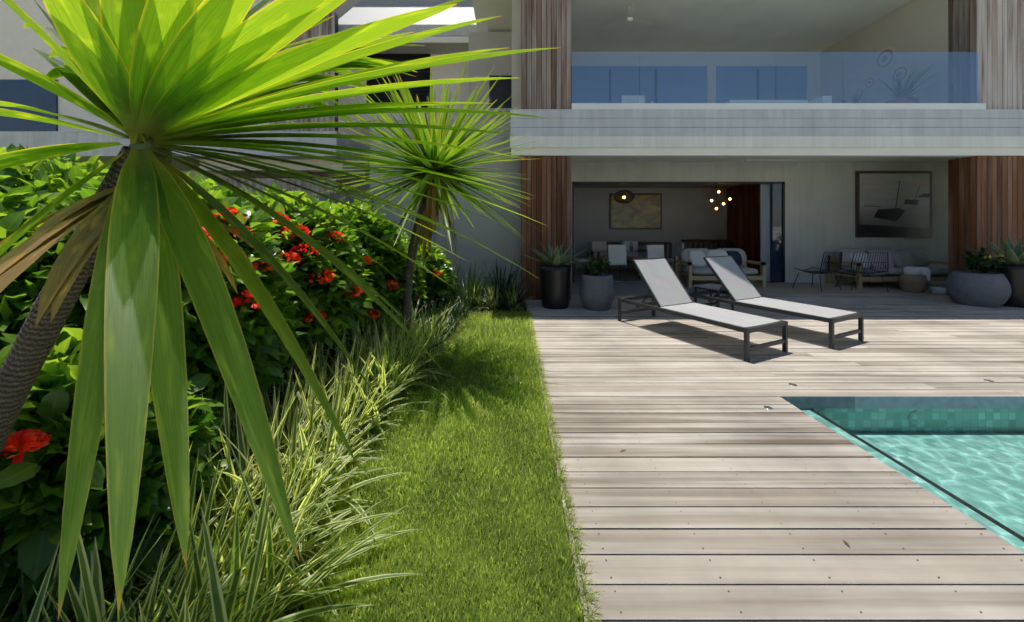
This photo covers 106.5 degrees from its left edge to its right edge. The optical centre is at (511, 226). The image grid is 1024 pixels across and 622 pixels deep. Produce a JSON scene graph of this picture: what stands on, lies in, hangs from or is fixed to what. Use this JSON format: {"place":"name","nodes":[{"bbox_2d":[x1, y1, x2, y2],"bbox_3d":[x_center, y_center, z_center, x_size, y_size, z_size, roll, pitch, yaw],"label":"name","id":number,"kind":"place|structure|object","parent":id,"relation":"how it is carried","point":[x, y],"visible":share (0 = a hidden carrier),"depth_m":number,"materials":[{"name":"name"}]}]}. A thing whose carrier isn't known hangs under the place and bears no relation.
{"place":"outdoors","nodes":[
{"label":"outdoors","id":0,"kind":"place"},
{"bbox_2d":[28,296,526,621],"bbox_3d":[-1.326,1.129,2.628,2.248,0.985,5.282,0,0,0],"label":"ornamental grass","id":1,"kind":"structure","parent":0,"point":[239,525],"depth_m":1.61,"materials":[{"name":"green plant"}]},
{"bbox_2d":[0,143,455,621],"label":"ixora hedge","id":2,"kind":"object","parent":1,"relation":"on","point":[31,511],"depth_m":1.75,"materials":[{"name":"green plant"}]},
{"bbox_2d":[0,208,449,489],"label":"flowers","id":3,"kind":"object","parent":2,"relation":"attached to","point":[11,474],"visible":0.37,"depth_m":2.30,"materials":[{"name":"red plant"}]},
{"bbox_2d":[0,269,537,621],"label":"ornamental grass","id":4,"kind":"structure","parent":1,"relation":"on","point":[436,305],"depth_m":5.38,"materials":[{"name":"green plant"}]},
{"bbox_2d":[0,0,554,619],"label":"dracaena","id":5,"kind":"object","parent":1,"relation":"on","point":[180,76],"depth_m":0.90,"materials":[{"name":"green plant"}]},
{"bbox_2d":[34,0,151,143],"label":"young dracaena leaves","id":6,"kind":"object","parent":5,"relation":"attached to","point":[135,136],"visible":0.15,"depth_m":1.03,"materials":[{"name":"green plant"}]},
{"bbox_2d":[0,187,259,327],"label":"dead palm leaves","id":7,"kind":"object","parent":5,"relation":"attached to","point":[88,214],"visible":0.43,"depth_m":0.83,"materials":[{"name":"brown plant"}]},
{"bbox_2d":[128,137,172,163],"bbox_3d":[-1.019,-0.201,1.080,0.096,0.106,0.096,0,0,0],"label":"dracaena heart","id":8,"kind":"object","parent":5,"relation":"attached to","point":[148,144],"visible":0.27,"depth_m":1.05,"materials":[{"name":"green plant"}]},
{"bbox_2d":[315,61,544,341],"bbox_3d":[-0.824,-0.124,4.092,2.426,3.214,2.510,0,0,0],"label":"dracaena","id":9,"kind":"object","parent":1,"relation":"on","point":[448,155],"depth_m":3.83,"materials":[{"name":"green plant"}]},
{"bbox_2d":[408,180,457,290],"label":"dead palm leaves","id":10,"kind":"object","parent":9,"relation":"attached to","point":[432,208],"visible":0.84,"depth_m":4.00,"materials":[{"name":"plant"}]},
{"bbox_2d":[445,256,535,307],"bbox_3d":[-0.605,0.950,7.073,2.437,1.045,1.550,0,0,0],"label":"dark cordyline","id":11,"kind":"object","parent":1,"relation":"on","point":[498,281],"visible":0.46,"depth_m":7.04,"materials":[{"name":"green plant"}]},
{"bbox_2d":[454,279,536,310],"bbox_3d":[-0.355,1.228,6.780,1.569,0.694,1.099,0,0,30],"label":"grass plant","id":12,"kind":"object","parent":1,"relation":"on","point":[516,307],"visible":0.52,"depth_m":6.72,"materials":[{"name":"green plant"}]},
{"bbox_2d":[278,282,719,621],"bbox_3d":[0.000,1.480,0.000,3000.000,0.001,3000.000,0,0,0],"label":"ground","id":13,"kind":"structure","parent":0,"point":[457,393],"depth_m":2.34,"materials":[{"name":"green plant"}]},
{"bbox_2d":[0,0,521,294],"bbox_3d":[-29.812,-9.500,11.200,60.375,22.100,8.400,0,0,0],"label":"neighbour wing","id":14,"kind":"structure","parent":13,"relation":"on","point":[18,43],"depth_m":10.00,"materials":[{"name":"grey paint"}]},
{"bbox_2d":[472,0,1023,299],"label":"house walls","id":15,"kind":"structure","parent":13,"relation":"on","point":[582,164],"depth_m":9.09,"materials":[{"name":"white"}]},
{"bbox_2d":[614,190,634,202],"bbox_3d":[3.408,-0.994,11.600,0.611,0.612,0.610,0,0,0],"label":"pendant lamp","id":16,"kind":"object","parent":15,"relation":"on","point":[625,192],"visible":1,"depth_m":11.46,"materials":[{"name":"black"}]},
{"bbox_2d":[609,193,661,228],"bbox_3d":[4.205,-0.500,12.970,1.758,1.217,0.059,0,0,0],"label":"picture frame","id":17,"kind":"object","parent":15,"relation":"attached to","point":[610,194],"visible":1,"depth_m":12.94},
{"bbox_2d":[611,195,659,227],"bbox_3d":[4.205,-0.500,12.937,1.658,1.117,0.001,0,0,0],"label":"painting","id":18,"kind":"object","parent":17,"relation":"in","point":[640,211],"visible":1,"depth_m":12.94,"materials":[{"name":"brown"}]},
{"bbox_2d":[574,184,769,281],"bbox_3d":[4.857,0.175,11.392,6.224,2.551,3.116,0,0,0],"label":"interior furniture","id":19,"kind":"object","parent":15,"relation":"on","point":[622,252],"visible":0.48,"depth_m":9.96,"materials":[{"name":"brown wood"}]},
{"bbox_2d":[674,248,765,287],"bbox_3d":[5.050,1.002,9.350,1.800,0.896,0.800,0,0,0],"label":"terrace sofa","id":20,"kind":"object","parent":15,"relation":"on","point":[691,263],"visible":0.66,"depth_m":9.42,"materials":[{"name":"grey fabric"}]},
{"bbox_2d":[710,184,730,209],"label":"pendant bulbs","id":21,"kind":"object","parent":15,"relation":"hanging from","point":[711,200],"visible":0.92,"depth_m":11.09,"materials":[{"name":"white glass"}]},
{"bbox_2d":[603,2,909,102],"bbox_3d":[5.556,-3.710,9.317,7.112,2.880,1.966,0,0,0],"label":"balcony furniture","id":22,"kind":"object","parent":15,"relation":"on","point":[885,58],"visible":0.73,"depth_m":9.30,"materials":[{"name":"white"}]},
{"bbox_2d":[571,103,985,108],"bbox_3d":[5.185,-2.825,7.460,8.030,1.130,0.080,0,0,0],"label":"balcony ledge","id":23,"kind":"object","parent":15,"relation":"on","point":[778,105],"visible":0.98,"depth_m":7.42,"materials":[{"name":"white paint"}]},
{"bbox_2d":[855,171,931,236],"bbox_3d":[9.759,-0.561,9.774,1.919,1.695,0.049,0,0,0],"label":"picture frame","id":24,"kind":"object","parent":15,"relation":"attached to","point":[857,197],"visible":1,"depth_m":9.75,"materials":[{"name":"black wood"}]},
{"bbox_2d":[860,174,928,227],"bbox_3d":[9.759,-0.561,9.747,1.779,1.555,0.001,0,0,0],"label":"painting","id":25,"kind":"object","parent":24,"relation":"in","point":[881,190],"visible":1,"depth_m":9.75},
{"bbox_2d":[857,181,931,236],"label":"art boat shapes","id":26,"kind":"object","parent":24,"relation":"in","point":[893,214],"visible":1,"depth_m":9.74,"materials":[{"name":"black paint"}]},
{"bbox_2d":[885,97,918,102],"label":"balcony planters","id":27,"kind":"object","parent":15,"relation":"on","point":[908,100],"visible":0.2,"depth_m":8.08,"materials":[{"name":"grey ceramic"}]},
{"bbox_2d":[839,64,942,102],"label":"balcony plant leaves","id":28,"kind":"object","parent":27,"relation":"in","point":[903,93],"visible":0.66,"depth_m":8.31,"materials":[{"name":"green plant"}]},
{"bbox_2d":[780,396,1023,551],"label":"pool shell","id":29,"kind":"object","parent":13,"relation":"on","point":[964,455],"visible":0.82,"depth_m":3.08,"materials":[{"name":"tile"}]},
{"bbox_3d":[8.150,1.563,2.550,15.700,0.174,11.100,0,0,0],"label":"deck substrate","id":30,"kind":"object","parent":13,"relation":"on","visible":0},
{"bbox_2d":[525,295,1023,621],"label":"deck boards","id":31,"kind":"object","parent":30,"relation":"on","point":[658,565],"visible":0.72,"depth_m":2.28,"materials":[{"name":"beige wood"}]},
{"bbox_2d":[540,264,570,308],"bbox_3d":[0.787,1.080,6.872,0.570,0.740,0.570,0,0,0],"label":"plant pot","id":32,"kind":"object","parent":31,"relation":"on","point":[555,287],"visible":0.95,"depth_m":6.65,"materials":[{"name":"black ceramic"}]},
{"bbox_2d":[519,242,585,266],"bbox_3d":[0.777,0.501,6.899,1.123,0.497,1.177,0,0,-30],"label":"agave plant","id":33,"kind":"object","parent":32,"relation":"on","point":[557,257],"visible":0.97,"depth_m":6.76,"materials":[{"name":"green plant"}]},
{"bbox_2d":[580,273,613,310],"bbox_3d":[1.501,1.150,6.733,0.600,0.600,0.600,0,0,0],"label":"grey planter","id":34,"kind":"object","parent":31,"relation":"on","point":[597,292],"visible":0.95,"depth_m":6.50,"materials":[{"name":"concrete"}]},
{"bbox_2d":[582,253,610,275],"bbox_3d":[1.492,0.696,6.723,0.468,0.436,0.678,0,0,0],"label":"pot shrub","id":35,"kind":"object","parent":34,"relation":"on","point":[593,263],"depth_m":6.65,"materials":[{"name":"green plant"}]},
{"bbox_2d":[618,258,787,361],"bbox_3d":[2.401,0.968,5.125,0.750,0.964,1.990,0,0,-26],"label":"sun lounger","id":36,"kind":"object","parent":31,"relation":"on","point":[662,282],"visible":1,"depth_m":5.22,"materials":[{"name":"white fabric"}]},
{"bbox_2d":[694,283,733,309],"bbox_3d":[3.460,1.236,6.544,0.440,0.427,0.440,0,0,-26],"label":"coffee table","id":37,"kind":"object","parent":31,"relation":"on","point":[713,287],"visible":0.64,"depth_m":6.48,"materials":[{"name":"grey metal"}]},
{"bbox_2d":[688,255,863,348],"bbox_3d":[3.664,0.968,5.551,0.750,0.964,1.990,0,0,-26],"label":"sun lounger","id":38,"kind":"object","parent":31,"relation":"on","point":[737,284],"visible":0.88,"depth_m":5.62,"materials":[{"name":"white fabric"}]},
{"bbox_2d":[555,357,1022,612],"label":"deck screws","id":39,"kind":"object","parent":31,"relation":"on","point":[761,502],"visible":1,"depth_m":1.94,"materials":[{"name":"grey metal"}]},
{"bbox_2d":[752,282,947,294],"bbox_3d":[7.950,1.441,8.900,5.300,0.010,1.700,0,0,0],"label":"terrace rug","id":40,"kind":"object","parent":31,"relation":"on","point":[804,288],"visible":0.57,"depth_m":8.67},
{"bbox_2d":[792,252,842,291],"bbox_3d":[6.971,1.009,8.661,0.696,0.888,0.763,0,0,-20],"label":"wire chair","id":41,"kind":"object","parent":40,"relation":"on","point":[830,271],"visible":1,"depth_m":8.43,"materials":[{"name":"black metal"}]},
{"bbox_2d":[836,252,888,291],"bbox_3d":[7.934,1.009,8.639,0.698,0.888,0.762,0,0,15],"label":"wire chair","id":42,"kind":"object","parent":40,"relation":"on","point":[861,272],"visible":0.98,"depth_m":8.41,"materials":[{"name":"black metal"}]},
{"bbox_2d":[828,248,947,288],"bbox_3d":[9.200,1.002,9.230,2.400,0.896,0.860,0,0,0],"label":"terrace sofa","id":43,"kind":"object","parent":40,"relation":"on","point":[900,260],"visible":0.75,"depth_m":9.32,"materials":[{"name":"grey fabric"}]},
{"bbox_2d":[899,266,947,293],"bbox_3d":[8.976,1.170,8.325,0.820,0.560,0.443,0,0,20],"label":"towel basket","id":44,"kind":"object","parent":40,"relation":"on","point":[912,279],"visible":0.94,"depth_m":8.24,"materials":[{"name":"wicker"}]},
{"bbox_2d":[763,379,993,409],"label":"fallen leaves","id":45,"kind":"object","parent":31,"relation":"on","point":[771,408],"visible":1,"depth_m":3.47,"materials":[{"name":"brown plant"}]},
{"bbox_2d":[945,270,1011,306],"bbox_3d":[8.598,1.150,7.067,0.777,0.600,0.777,0,0,0],"label":"plant pot","id":46,"kind":"object","parent":31,"relation":"on","point":[978,289],"visible":0.98,"depth_m":6.84,"materials":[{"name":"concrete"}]},
{"bbox_2d":[961,247,1005,273],"bbox_3d":[8.612,0.650,7.074,0.671,0.529,0.732,0,0,0],"label":"pot shrub","id":47,"kind":"object","parent":46,"relation":"on","point":[975,263],"depth_m":6.96,"materials":[{"name":"green plant"}]},
{"bbox_2d":[991,264,1023,307],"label":"plant pot","id":48,"kind":"object","parent":31,"relation":"on","point":[1014,275],"visible":0.45,"depth_m":6.81,"materials":[{"name":"black"}]},
{"bbox_2d":[963,235,1023,265],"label":"agave plant","id":49,"kind":"object","parent":48,"relation":"on","point":[1013,254],"visible":0.76,"depth_m":6.97,"materials":[{"name":"green plant"}]}
]}

